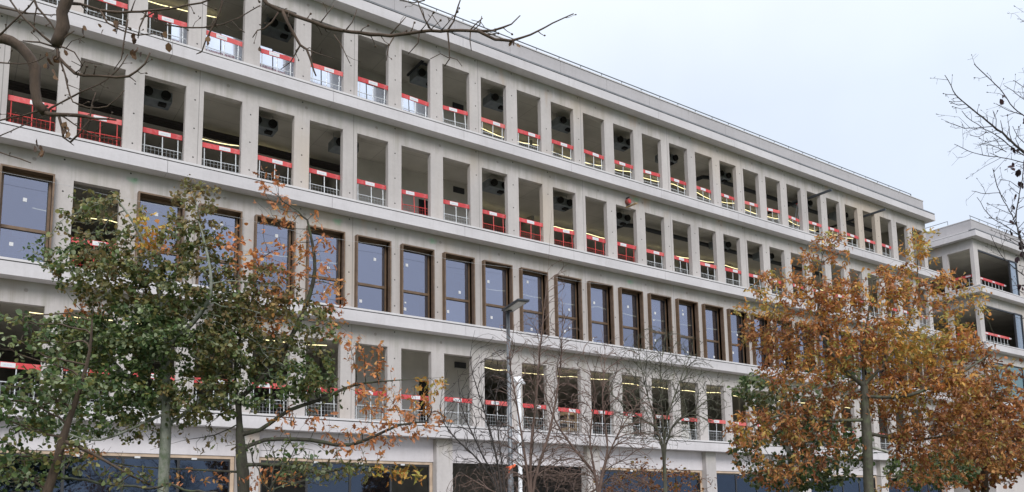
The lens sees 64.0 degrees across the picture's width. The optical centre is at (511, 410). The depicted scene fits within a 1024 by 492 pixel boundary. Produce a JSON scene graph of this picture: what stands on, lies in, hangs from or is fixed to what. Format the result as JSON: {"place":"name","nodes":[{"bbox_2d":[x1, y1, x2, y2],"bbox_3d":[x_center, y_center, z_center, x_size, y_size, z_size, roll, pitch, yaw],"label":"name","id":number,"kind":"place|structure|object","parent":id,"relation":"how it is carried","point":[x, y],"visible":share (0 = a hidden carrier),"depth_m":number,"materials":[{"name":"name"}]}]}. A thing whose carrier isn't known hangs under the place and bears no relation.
{"place":"outdoors","nodes":[
{"label":"outdoors","id":0,"kind":"place"},
{"bbox_2d":[560,412,578,431],"bbox_3d":[2.631,0.682,35.660,0.950,1.190,0.530,4,-9,-35],"label":"timber crate","id":1,"kind":"object","parent":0,"point":[567,423],"visible":0.24,"depth_m":35.43,"materials":[{"name":"brown wood"}]},
{"bbox_2d":[409,0,1023,238],"label":"sky","id":2,"kind":"structure","parent":0,"point":[851,85],"materials":[{"name":"white"}]},
{"bbox_2d":[925,215,1023,491],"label":"corner office building","id":3,"kind":"structure","parent":0,"point":[961,247],"depth_m":57.96,"materials":[{"name":"concrete"}]},
{"bbox_2d":[978,250,1019,295],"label":"window","id":4,"kind":"structure","parent":3,"relation":"in","point":[1009,269],"depth_m":58.90,"materials":[{"name":"grey metal"}]},
{"bbox_2d":[984,305,1023,348],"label":"window","id":5,"kind":"structure","parent":3,"relation":"in","point":[1014,319],"depth_m":58.38,"materials":[{"name":"grey"}]},
{"bbox_2d":[992,362,1023,401],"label":"window","id":6,"kind":"structure","parent":3,"relation":"in","point":[1019,383],"depth_m":57.59,"materials":[{"name":"grey"}]},
{"label":"ground","id":7,"kind":"structure","parent":0,"visible":0},
{"bbox_2d":[0,303,171,491],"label":"slim tree","id":8,"kind":"object","parent":7,"relation":"on","point":[57,458],"visible":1,"depth_m":9.95,"materials":[{"name":"green plant"}]},
{"bbox_2d":[0,430,338,491],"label":"evergreen shrub","id":9,"kind":"object","parent":7,"relation":"on","point":[284,459],"visible":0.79,"depth_m":10.96,"materials":[{"name":"green plant"}]},
{"bbox_2d":[18,174,340,491],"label":"alder tree","id":10,"kind":"object","parent":7,"relation":"on","point":[158,315],"visible":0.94,"depth_m":12.76,"materials":[{"name":"green plant"}]},
{"bbox_2d":[52,167,452,491],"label":"oak tree","id":11,"kind":"object","parent":7,"relation":"on","point":[243,465],"visible":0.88,"depth_m":13.07,"materials":[{"name":"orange plant"}]},
{"bbox_2d":[0,0,576,162],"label":"overhanging tree","id":12,"kind":"object","parent":7,"relation":"on","point":[60,34],"visible":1,"depth_m":4.97,"materials":[{"name":"brown plant"}]},
{"bbox_2d":[0,0,953,491],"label":"office building","id":13,"kind":"structure","parent":7,"relation":"on","point":[422,308],"depth_m":32.95,"materials":[{"name":"concrete"}]},
{"bbox_2d":[0,361,40,398],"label":"guardrail","id":14,"kind":"object","parent":13,"relation":"attached to","point":[12,365],"visible":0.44,"depth_m":22.88,"materials":[{"name":"red metal"}]},
{"bbox_2d":[0,229,44,261],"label":"guardrail","id":15,"kind":"object","parent":13,"relation":"on","point":[18,234],"visible":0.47,"depth_m":23.59,"materials":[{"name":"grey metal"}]},
{"bbox_2d":[0,163,54,262],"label":"window","id":16,"kind":"structure","parent":13,"relation":"in","point":[5,168],"depth_m":23.61,"materials":[{"name":"brown wood"}]},
{"bbox_2d":[7,94,55,130],"bbox_3d":[-14.018,-8.530,23.909,1.210,1.110,0.069,4,-9,-32],"label":"guardrail","id":17,"kind":"object","parent":13,"relation":"attached to","point":[11,98],"visible":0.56,"depth_m":23.86,"materials":[{"name":"red metal"}]},
{"bbox_2d":[77,111,121,145],"bbox_3d":[-12.538,-8.414,24.920,1.210,1.105,0.076,3,-7,-33],"label":"guardrail","id":18,"kind":"object","parent":13,"relation":"attached to","point":[118,122],"visible":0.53,"depth_m":24.97,"materials":[{"name":"red metal"}]},
{"bbox_2d":[85,0,127,24],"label":"guardrail","id":19,"kind":"object","parent":13,"relation":"attached to","point":[118,4],"visible":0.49,"depth_m":25.61,"materials":[{"name":"red metal"}]},
{"bbox_2d":[144,86,172,110],"bbox_3d":[-11.999,-10.729,27.592,1.000,0.940,0.760,4,-9,-34],"label":"fan coil unit","id":20,"kind":"object","parent":13,"relation":"on","point":[157,98],"visible":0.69,"depth_m":27.42,"materials":[{"name":"black metal"}]},
{"bbox_2d":[134,191,184,281],"bbox_3d":[-10.951,-5.273,25.447,1.360,2.780,0.380,4,-9,-35],"label":"window","id":21,"kind":"structure","parent":13,"relation":"in","point":[144,196],"depth_m":25.59,"materials":[{"name":"brown wood"}]},
{"bbox_2d":[142,127,181,159],"bbox_3d":[-11.094,-8.303,25.980,1.210,1.105,0.076,3,-7,-36],"label":"guardrail","id":22,"kind":"object","parent":13,"relation":"attached to","point":[161,133],"visible":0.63,"depth_m":25.99,"materials":[{"name":"red metal"}]},
{"bbox_2d":[147,12,186,42],"bbox_3d":[-11.140,-12.167,26.483,1.210,1.105,0.076,3,-8,-35],"label":"guardrail","id":23,"kind":"object","parent":13,"relation":"attached to","point":[171,20],"visible":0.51,"depth_m":26.53,"materials":[{"name":"red"}]},
{"bbox_2d":[8,80,339,172],"bbox_3d":[-13.363,-10.425,29.224,16.000,0.090,0.850,4,-9,-35],"label":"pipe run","id":24,"kind":"object","parent":13,"relation":"attached to","point":[118,111],"visible":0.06,"depth_m":29.68,"materials":[{"name":"red metal"}]},
{"bbox_2d":[171,24,186,43],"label":"glazing panel","id":25,"kind":"structure","parent":13,"relation":"in","point":[176,31],"depth_m":27.20,"materials":[{"name":"white glass"}]},
{"bbox_2d":[195,203,242,289],"bbox_3d":[-9.475,-5.160,26.471,1.360,2.780,0.380,4,-9,-35],"label":"window","id":26,"kind":"structure","parent":13,"relation":"in","point":[223,211],"depth_m":26.78,"materials":[{"name":"brown wood"}]},
{"bbox_2d":[202,142,239,172],"bbox_3d":[-9.573,-8.153,26.940,1.210,1.105,0.076,3,-9,-33],"label":"guardrail","id":27,"kind":"object","parent":13,"relation":"attached to","point":[221,148],"visible":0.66,"depth_m":26.96,"materials":[{"name":"red metal"}]},
{"bbox_2d":[206,31,241,60],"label":"glazing panel","id":28,"kind":"structure","parent":13,"relation":"in","point":[230,48],"depth_m":28.07,"materials":[{"name":"white glass"}]},
{"bbox_2d":[206,30,241,59],"bbox_3d":[-9.685,-12.040,27.549,1.210,1.105,0.076,5,-7,-37],"label":"guardrail","id":29,"kind":"object","parent":13,"relation":"attached to","point":[225,38],"visible":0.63,"depth_m":27.57,"materials":[{"name":"red metal"}]},
{"bbox_2d":[258,116,277,136],"bbox_3d":[-9.027,-10.501,29.652,1.000,0.940,0.760,4,-9,-35],"label":"fan coil unit","id":30,"kind":"object","parent":13,"relation":"on","point":[267,127],"visible":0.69,"depth_m":29.50,"materials":[{"name":"black metal"}]},
{"bbox_2d":[252,382,286,413],"bbox_3d":[-7.984,-0.346,26.955,1.219,1.122,0.064,4,-9,-32],"label":"guardrail","id":31,"kind":"object","parent":13,"relation":"attached to","point":[269,387],"visible":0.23,"depth_m":26.97,"materials":[{"name":"red"}]},
{"bbox_2d":[257,155,291,183],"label":"guardrail","id":32,"kind":"object","parent":13,"relation":"attached to","point":[275,161],"visible":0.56,"depth_m":28.05,"materials":[{"name":"red metal"}]},
{"bbox_2d":[253,214,295,295],"bbox_3d":[-7.998,-5.047,27.494,1.360,2.780,0.380,4,-9,-35],"label":"window","id":33,"kind":"structure","parent":13,"relation":"in","point":[257,218],"depth_m":27.76,"materials":[{"name":"brown wood"}]},
{"bbox_2d":[260,46,292,76],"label":"glazing panel","id":34,"kind":"structure","parent":13,"relation":"in","point":[266,59],"depth_m":29.05,"materials":[{"name":"white glass"}]},
{"bbox_2d":[260,48,293,76],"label":"guardrail","id":35,"kind":"object","parent":13,"relation":"attached to","point":[275,54],"visible":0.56,"depth_m":28.60,"materials":[{"name":"red metal"}]},
{"bbox_2d":[261,17,293,42],"bbox_3d":[-8.682,-14.344,30.459,1.000,0.940,0.760,5,-9,-35],"label":"fan coil unit","id":36,"kind":"object","parent":13,"relation":"on","point":[277,29],"visible":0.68,"depth_m":30.28,"materials":[{"name":"black metal"}]},
{"bbox_2d":[306,386,336,417],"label":"guardrail","id":37,"kind":"object","parent":13,"relation":"attached to","point":[322,389],"visible":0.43,"depth_m":28.10,"materials":[{"name":"red"}]},
{"bbox_2d":[309,168,339,194],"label":"guardrail","id":38,"kind":"object","parent":13,"relation":"attached to","point":[325,174],"visible":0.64,"depth_m":29.10,"materials":[{"name":"red metal"}]},
{"bbox_2d":[305,225,344,305],"bbox_3d":[-6.522,-4.934,28.517,1.360,2.780,0.380,4,-9,-35],"label":"window","id":39,"kind":"structure","parent":13,"relation":"in","point":[330,232],"depth_m":28.76,"materials":[{"name":"brown wood"}]},
{"bbox_2d":[310,67,340,90],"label":"glazing panel","id":40,"kind":"structure","parent":13,"relation":"in","point":[331,77],"depth_m":30.14,"materials":[{"name":"white glass"}]},
{"bbox_2d":[311,63,342,89],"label":"guardrail","id":41,"kind":"object","parent":13,"relation":"attached to","point":[327,69],"visible":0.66,"depth_m":29.55,"materials":[{"name":"red metal"}]},
{"bbox_2d":[328,133,358,154],"bbox_3d":[-6.437,-10.303,31.447,1.000,0.940,0.760,4,-9,-33],"label":"fan coil unit","id":42,"kind":"object","parent":13,"relation":"on","point":[334,145],"visible":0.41,"depth_m":31.16,"materials":[{"name":"black metal"}]},
{"bbox_2d":[355,389,386,420],"bbox_3d":[-5.015,-0.153,29.007,1.210,1.105,0.076,5,-9,-33],"label":"guardrail","id":43,"kind":"object","parent":13,"relation":"attached to","point":[375,394],"visible":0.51,"depth_m":28.97,"materials":[{"name":"red metal"}]},
{"bbox_2d":[357,179,385,205],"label":"guardrail","id":44,"kind":"object","parent":13,"relation":"attached to","point":[371,184],"visible":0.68,"depth_m":30.09,"materials":[{"name":"red metal"}]},
{"bbox_2d":[358,82,385,104],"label":"glazing panel","id":45,"kind":"structure","parent":13,"relation":"in","point":[376,92],"depth_m":31.19,"materials":[{"name":"white glass"}]},
{"bbox_2d":[358,76,387,103],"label":"guardrail","id":46,"kind":"object","parent":13,"relation":"attached to","point":[373,83],"visible":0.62,"depth_m":30.55,"materials":[{"name":"red metal"}]},
{"bbox_2d":[354,234,391,312],"bbox_3d":[-5.045,-4.822,29.541,1.360,2.780,0.380,4,-9,-35],"label":"window","id":47,"kind":"structure","parent":13,"relation":"in","point":[358,238],"depth_m":29.71,"materials":[{"name":"brown wood"}]},
{"bbox_2d":[401,189,427,214],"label":"guardrail","id":48,"kind":"object","parent":13,"relation":"attached to","point":[416,194],"visible":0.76,"depth_m":31.10,"materials":[{"name":"red"}]},
{"bbox_2d":[402,98,427,116],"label":"glazing panel","id":49,"kind":"structure","parent":13,"relation":"in","point":[420,108],"depth_m":32.21,"materials":[{"name":"white glass"}]},
{"bbox_2d":[401,394,428,423],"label":"guardrail","id":50,"kind":"object","parent":13,"relation":"attached to","point":[417,397],"visible":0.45,"depth_m":30.13,"materials":[{"name":"red"}]},
{"bbox_2d":[402,93,428,116],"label":"guardrail","id":51,"kind":"object","parent":13,"relation":"attached to","point":[415,100],"visible":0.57,"depth_m":31.68,"materials":[{"name":"red metal"}]},
{"bbox_2d":[400,243,434,318],"bbox_3d":[-3.569,-4.709,30.564,1.360,2.780,0.380,4,-9,-35],"label":"window","id":52,"kind":"structure","parent":13,"relation":"in","point":[418,250],"depth_m":30.78,"materials":[{"name":"brown wood"}]},
{"bbox_2d":[410,68,427,87],"bbox_3d":[-3.628,-13.958,33.962,1.000,0.940,0.760,4,-9,-34],"label":"fan coil unit","id":53,"kind":"object","parent":13,"relation":"on","point":[418,76],"visible":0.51,"depth_m":33.70,"materials":[{"name":"black metal"}]},
{"bbox_2d":[419,199,427,215],"bbox_3d":[-3.487,-7.780,34.999,1.100,2.350,0.015,4,-9,-35],"label":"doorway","id":54,"kind":"structure","parent":13,"relation":"in","point":[421,202],"depth_m":34.91,"materials":[{"name":"black"}]},
{"bbox_2d":[419,381,428,422],"bbox_3d":[-3.355,-0.032,33.954,1.100,2.350,0.015,4,-9,-35],"label":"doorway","id":55,"kind":"structure","parent":13,"relation":"in","point":[423,384],"depth_m":33.78,"materials":[{"name":"black"}]},
{"bbox_2d":[33,208,821,348],"bbox_3d":[3.058,-5.243,40.781,46.732,0.197,0.541,4,-9,-35],"label":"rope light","id":56,"kind":"object","parent":13,"relation":"attached to","point":[488,289],"visible":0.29,"depth_m":37.98,"materials":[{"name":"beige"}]},
{"bbox_2d":[4,172,883,333],"bbox_3d":[3.425,-5.617,35.254,51.000,0.806,0.008,4,-9,-35],"label":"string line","id":57,"kind":"object","parent":13,"relation":"attached to","point":[369,243],"visible":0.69,"depth_m":29.28,"materials":[{"name":"red"}]},
{"bbox_2d":[443,105,467,128],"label":"guardrail","id":58,"kind":"object","parent":13,"relation":"attached to","point":[455,110],"visible":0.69,"depth_m":32.68,"materials":[{"name":"red metal"}]},
{"bbox_2d":[443,199,468,224],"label":"guardrail","id":59,"kind":"object","parent":13,"relation":"attached to","point":[457,204],"visible":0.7,"depth_m":32.10,"materials":[{"name":"red metal"}]},
{"bbox_2d":[444,397,471,425],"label":"guardrail","id":60,"kind":"object","parent":13,"relation":"attached to","point":[453,399],"visible":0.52,"depth_m":31.01,"materials":[{"name":"red metal"}]},
{"bbox_2d":[442,252,475,324],"bbox_3d":[-2.092,-4.596,31.587,1.360,2.780,0.380,4,-9,-35],"label":"window","id":61,"kind":"structure","parent":13,"relation":"in","point":[470,266],"depth_m":31.79,"materials":[{"name":"brown wood"}]},
{"bbox_2d":[483,93,502,111],"bbox_3d":[-0.671,-13.732,36.012,1.000,0.940,0.760,4,-9,-34],"label":"fan coil unit","id":62,"kind":"object","parent":13,"relation":"on","point":[492,101],"visible":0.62,"depth_m":35.80,"materials":[{"name":"black metal"}]},
{"bbox_2d":[481,117,504,137],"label":"guardrail","id":63,"kind":"object","parent":13,"relation":"attached to","point":[492,123],"visible":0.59,"depth_m":33.64,"materials":[{"name":"red"}]},
{"bbox_2d":[482,178,504,195],"bbox_3d":[-0.708,-9.865,35.418,1.000,0.940,0.760,4,-9,-34],"label":"fan coil unit","id":64,"kind":"object","parent":13,"relation":"on","point":[493,186],"visible":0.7,"depth_m":35.20,"materials":[{"name":"black metal"}]},
{"bbox_2d":[482,209,505,232],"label":"guardrail","id":65,"kind":"object","parent":13,"relation":"attached to","point":[491,213],"visible":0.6,"depth_m":33.18,"materials":[{"name":"red metal"}]},
{"bbox_2d":[485,400,507,427],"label":"guardrail","id":66,"kind":"object","parent":13,"relation":"attached to","point":[492,402],"visible":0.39,"depth_m":32.06,"materials":[{"name":"red metal"}]},
{"bbox_2d":[482,260,513,329],"bbox_3d":[-0.616,-4.483,32.611,1.360,2.780,0.380,4,-9,-35],"label":"window","id":67,"kind":"structure","parent":13,"relation":"in","point":[489,264],"depth_m":32.74,"materials":[{"name":"brown metal"}]},
{"bbox_2d":[517,128,539,150],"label":"guardrail","id":68,"kind":"object","parent":13,"relation":"attached to","point":[528,134],"visible":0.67,"depth_m":34.65,"materials":[{"name":"red metal"}]},
{"bbox_2d":[519,217,542,241],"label":"guardrail","id":69,"kind":"object","parent":13,"relation":"attached to","point":[530,222],"visible":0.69,"depth_m":34.17,"materials":[{"name":"red metal"}]},
{"bbox_2d":[523,403,545,430],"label":"guardrail","id":70,"kind":"object","parent":13,"relation":"attached to","point":[541,406],"visible":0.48,"depth_m":33.10,"materials":[{"name":"red metal"}]},
{"bbox_2d":[519,267,549,334],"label":"window","id":71,"kind":"structure","parent":13,"relation":"in","point":[528,271],"depth_m":33.81,"materials":[{"name":"brown wood"}]},
{"bbox_2d":[551,116,570,133],"bbox_3d":[2.409,-13.496,38.147,1.000,0.940,0.760,4,-9,-35],"label":"fan coil unit","id":72,"kind":"object","parent":13,"relation":"on","point":[560,123],"visible":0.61,"depth_m":37.94,"materials":[{"name":"black metal"}]},
{"bbox_2d":[552,139,572,160],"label":"guardrail","id":73,"kind":"object","parent":13,"relation":"attached to","point":[570,147],"visible":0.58,"depth_m":35.68,"materials":[{"name":"red metal"}]},
{"bbox_2d":[553,196,572,211],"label":"fan coil unit","id":74,"kind":"object","parent":13,"relation":"on","point":[561,203],"visible":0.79,"depth_m":37.25,"materials":[{"name":"black metal"}]},
{"bbox_2d":[554,227,574,248],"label":"guardrail","id":75,"kind":"object","parent":13,"relation":"attached to","point":[563,231],"visible":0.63,"depth_m":35.26,"materials":[{"name":"red metal"}]},
{"bbox_2d":[554,274,582,339],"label":"window","id":76,"kind":"structure","parent":13,"relation":"in","point":[565,278],"depth_m":34.88,"materials":[{"name":"brown wood"}]},
{"bbox_2d":[558,407,579,432],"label":"guardrail","id":77,"kind":"object","parent":13,"relation":"attached to","point":[570,410],"visible":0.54,"depth_m":34.21,"materials":[{"name":"red metal"}]},
{"bbox_2d":[584,149,603,169],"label":"guardrail","id":78,"kind":"object","parent":13,"relation":"attached to","point":[593,154],"visible":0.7,"depth_m":36.74,"materials":[{"name":"red metal"}]},
{"bbox_2d":[586,235,605,254],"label":"guardrail","id":79,"kind":"object","parent":13,"relation":"attached to","point":[595,239],"visible":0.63,"depth_m":36.25,"materials":[{"name":"red metal"}]},
{"bbox_2d":[587,281,614,344],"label":"window","id":80,"kind":"structure","parent":13,"relation":"in","point":[609,298],"depth_m":35.91,"materials":[{"name":"brown wood"}]},
{"bbox_2d":[592,410,611,434],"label":"guardrail","id":81,"kind":"object","parent":13,"relation":"attached to","point":[605,413],"visible":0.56,"depth_m":35.12,"materials":[{"name":"red"}]},
{"bbox_2d":[613,136,629,151],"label":"fan coil unit","id":82,"kind":"object","parent":13,"relation":"on","point":[621,143],"visible":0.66,"depth_m":39.94,"materials":[{"name":"black metal"}]},
{"bbox_2d":[616,211,630,225],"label":"fan coil unit","id":83,"kind":"object","parent":13,"relation":"on","point":[622,219],"visible":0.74,"depth_m":39.28,"materials":[{"name":"black metal"}]},
{"bbox_2d":[617,242,635,260],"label":"guardrail","id":84,"kind":"object","parent":13,"relation":"attached to","point":[633,247],"visible":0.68,"depth_m":37.25,"materials":[{"name":"red metal"}]},
{"bbox_2d":[618,287,644,348],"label":"window","id":85,"kind":"structure","parent":13,"relation":"in","point":[621,290],"depth_m":36.94,"materials":[{"name":"brown wood"}]},
{"bbox_2d":[647,293,673,352],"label":"window","id":86,"kind":"structure","parent":13,"relation":"in","point":[650,296],"depth_m":37.97,"materials":[{"name":"brown wood"}]},
{"bbox_2d":[675,298,700,356],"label":"window","id":87,"kind":"structure","parent":13,"relation":"in","point":[678,301],"depth_m":38.96,"materials":[{"name":"brown wood"}]},
{"bbox_2d":[701,303,725,360],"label":"window","id":88,"kind":"structure","parent":13,"relation":"in","point":[704,306],"depth_m":39.98,"materials":[{"name":"brown wood"}]},
{"bbox_2d":[708,419,725,441],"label":"guardrail","id":89,"kind":"object","parent":13,"relation":"attached to","point":[723,422],"visible":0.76,"depth_m":39.24,"materials":[{"name":"red metal"}]},
{"bbox_2d":[617,223,821,276],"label":"air duct","id":90,"kind":"object","parent":13,"relation":"attached to","point":[681,238],"visible":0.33,"depth_m":43.60,"materials":[{"name":"grey"}]},
{"bbox_2d":[709,170,731,183],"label":"fan coil unit","id":91,"kind":"object","parent":13,"relation":"on","point":[725,177],"visible":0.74,"depth_m":44.09,"materials":[{"name":"black metal"}]},
{"bbox_2d":[726,308,749,363],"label":"window","id":92,"kind":"structure","parent":13,"relation":"in","point":[729,311],"depth_m":40.87,"materials":[{"name":"brown metal"}]},
{"bbox_2d":[750,314,772,367],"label":"window","id":93,"kind":"structure","parent":13,"relation":"in","point":[752,317],"depth_m":41.93,"materials":[{"name":"brown metal"}]},
{"bbox_2d":[696,175,871,231],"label":"air duct","id":94,"kind":"object","parent":13,"relation":"attached to","point":[746,189],"visible":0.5,"depth_m":47.49,"materials":[{"name":"grey"}]},
{"bbox_2d":[773,320,794,370],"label":"window","id":95,"kind":"structure","parent":13,"relation":"in","point":[779,322],"depth_m":43.02,"materials":[{"name":"brown metal"}]},
{"bbox_2d":[767,189,831,214],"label":"steel beam","id":96,"kind":"structure","parent":13,"relation":"attached to","point":[810,197],"depth_m":46.06,"materials":[{"name":"grey"}]},
{"bbox_2d":[430,332,527,491],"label":"bare tree","id":97,"kind":"object","parent":7,"relation":"on","point":[491,441],"visible":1,"depth_m":11.49,"materials":[{"name":"brown plant"}]},
{"bbox_2d":[481,215,590,491],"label":"bare tree","id":98,"kind":"object","parent":7,"relation":"on","point":[530,486],"visible":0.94,"depth_m":11.99,"materials":[{"name":"brown plant"}]},
{"bbox_2d":[446,463,655,491],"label":"bare shrub","id":99,"kind":"object","parent":7,"relation":"on","point":[622,485],"visible":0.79,"depth_m":13.46,"materials":[{"name":"brown plant"}]},
{"bbox_2d":[522,326,662,491],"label":"bare tree","id":100,"kind":"object","parent":7,"relation":"on","point":[599,485],"visible":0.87,"depth_m":12.79,"materials":[{"name":"brown plant"}]},
{"bbox_2d":[593,456,716,491],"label":"copper shrub","id":101,"kind":"object","parent":7,"relation":"on","point":[676,484],"visible":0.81,"depth_m":14.89,"materials":[{"name":"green plant"}]},
{"bbox_2d":[597,325,730,491],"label":"bare tree","id":102,"kind":"object","parent":7,"relation":"on","point":[663,442],"visible":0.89,"depth_m":13.97,"materials":[{"name":"brown plant"}]},
{"bbox_2d":[727,355,983,491],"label":"green tree","id":103,"kind":"object","parent":7,"relation":"on","point":[745,382],"visible":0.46,"depth_m":17.45,"materials":[{"name":"green plant"}]},
{"bbox_2d":[721,227,1023,491],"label":"autumn oak","id":104,"kind":"object","parent":7,"relation":"on","point":[907,394],"visible":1,"depth_m":14.41,"materials":[{"name":"orange plant"}]},
{"bbox_2d":[928,356,1023,491],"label":"beech tree","id":105,"kind":"object","parent":7,"relation":"on","point":[984,480],"visible":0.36,"depth_m":19.70,"materials":[{"name":"brown plant"}]},
{"bbox_2d":[934,6,1023,318],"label":"twiggy tree","id":106,"kind":"object","parent":7,"relation":"on","point":[1020,186],"visible":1,"depth_m":8.93,"materials":[{"name":"brown plant"}]},
{"label":"construction yard","id":107,"kind":"structure","parent":0,"visible":0},
{"bbox_2d":[501,298,529,491],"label":"street lamp","id":108,"kind":"object","parent":107,"relation":"on","point":[516,304],"visible":0.84,"depth_m":22.08,"materials":[{"name":"grey metal"}]},
{"bbox_2d":[514,376,523,491],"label":"wrapped pole","id":109,"kind":"object","parent":107,"relation":"on","point":[518,428],"visible":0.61,"depth_m":27.78,"materials":[{"name":"white plastic"}]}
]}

